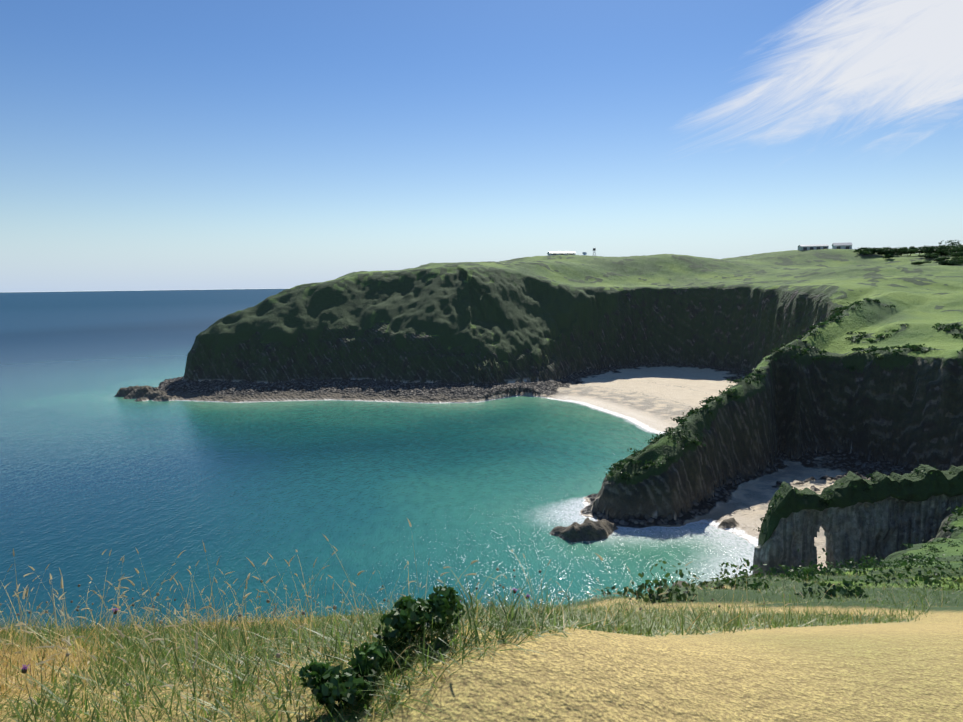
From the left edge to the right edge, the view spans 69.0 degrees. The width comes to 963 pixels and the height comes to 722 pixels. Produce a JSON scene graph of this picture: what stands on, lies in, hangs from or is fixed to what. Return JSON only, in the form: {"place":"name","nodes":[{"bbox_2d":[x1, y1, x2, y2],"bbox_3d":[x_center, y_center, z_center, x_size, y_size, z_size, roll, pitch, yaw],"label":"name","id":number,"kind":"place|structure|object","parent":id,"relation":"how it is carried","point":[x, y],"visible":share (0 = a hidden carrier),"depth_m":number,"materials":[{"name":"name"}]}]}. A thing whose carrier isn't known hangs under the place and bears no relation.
{"place":"outdoors","nodes":[
{"label":"outdoors","id":0,"kind":"place"},
{"bbox_2d":[0,288,755,632],"bbox_3d":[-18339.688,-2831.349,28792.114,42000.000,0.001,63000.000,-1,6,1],"label":"sea water","id":1,"kind":"structure","parent":0,"point":[92,468],"depth_m":157.67,"materials":[{"name":"teal liquid"}]},
{"bbox_2d":[0,249,962,721],"bbox_3d":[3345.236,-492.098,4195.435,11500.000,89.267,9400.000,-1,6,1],"label":"coastal land","id":2,"kind":"structure","parent":0,"point":[654,343],"depth_m":174.35,"materials":[{"name":"green plant"}]},
{"bbox_2d":[0,518,834,721],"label":"meadow flowers","id":3,"kind":"object","parent":2,"relation":"on","point":[68,642],"visible":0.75,"depth_m":3.62,"materials":[{"name":"plant"}]},
{"bbox_2d":[0,561,962,721],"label":"grass","id":4,"kind":"structure","parent":2,"relation":"on","point":[527,619],"depth_m":3.36,"materials":[{"name":"green plant"}]},
{"bbox_2d":[547,251,575,255],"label":"range building","id":5,"kind":"structure","parent":2,"relation":"on","point":[561,253],"depth_m":460.68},
{"bbox_2d":[298,239,962,712],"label":"bushes","id":6,"kind":"object","parent":2,"relation":"on","point":[348,685],"visible":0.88,"depth_m":17.74,"materials":[{"name":"green plant"}]},
{"bbox_2d":[798,244,828,250],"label":"range building","id":7,"kind":"structure","parent":2,"relation":"on","point":[810,247],"depth_m":465.96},
{"bbox_2d":[832,242,851,248],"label":"range building","id":8,"kind":"structure","parent":2,"relation":"on","point":[842,245],"depth_m":475.96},
{"bbox_2d":[752,464,962,576],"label":"rock cliff with arch","id":9,"kind":"structure","parent":2,"relation":"on","point":[886,516],"depth_m":102.77,"materials":[{"name":"grey stone"}]},
{"bbox_2d":[0,0,962,291],"label":"sky","id":10,"kind":"structure","parent":0,"point":[145,144],"materials":[{"name":"blue"}]}
]}

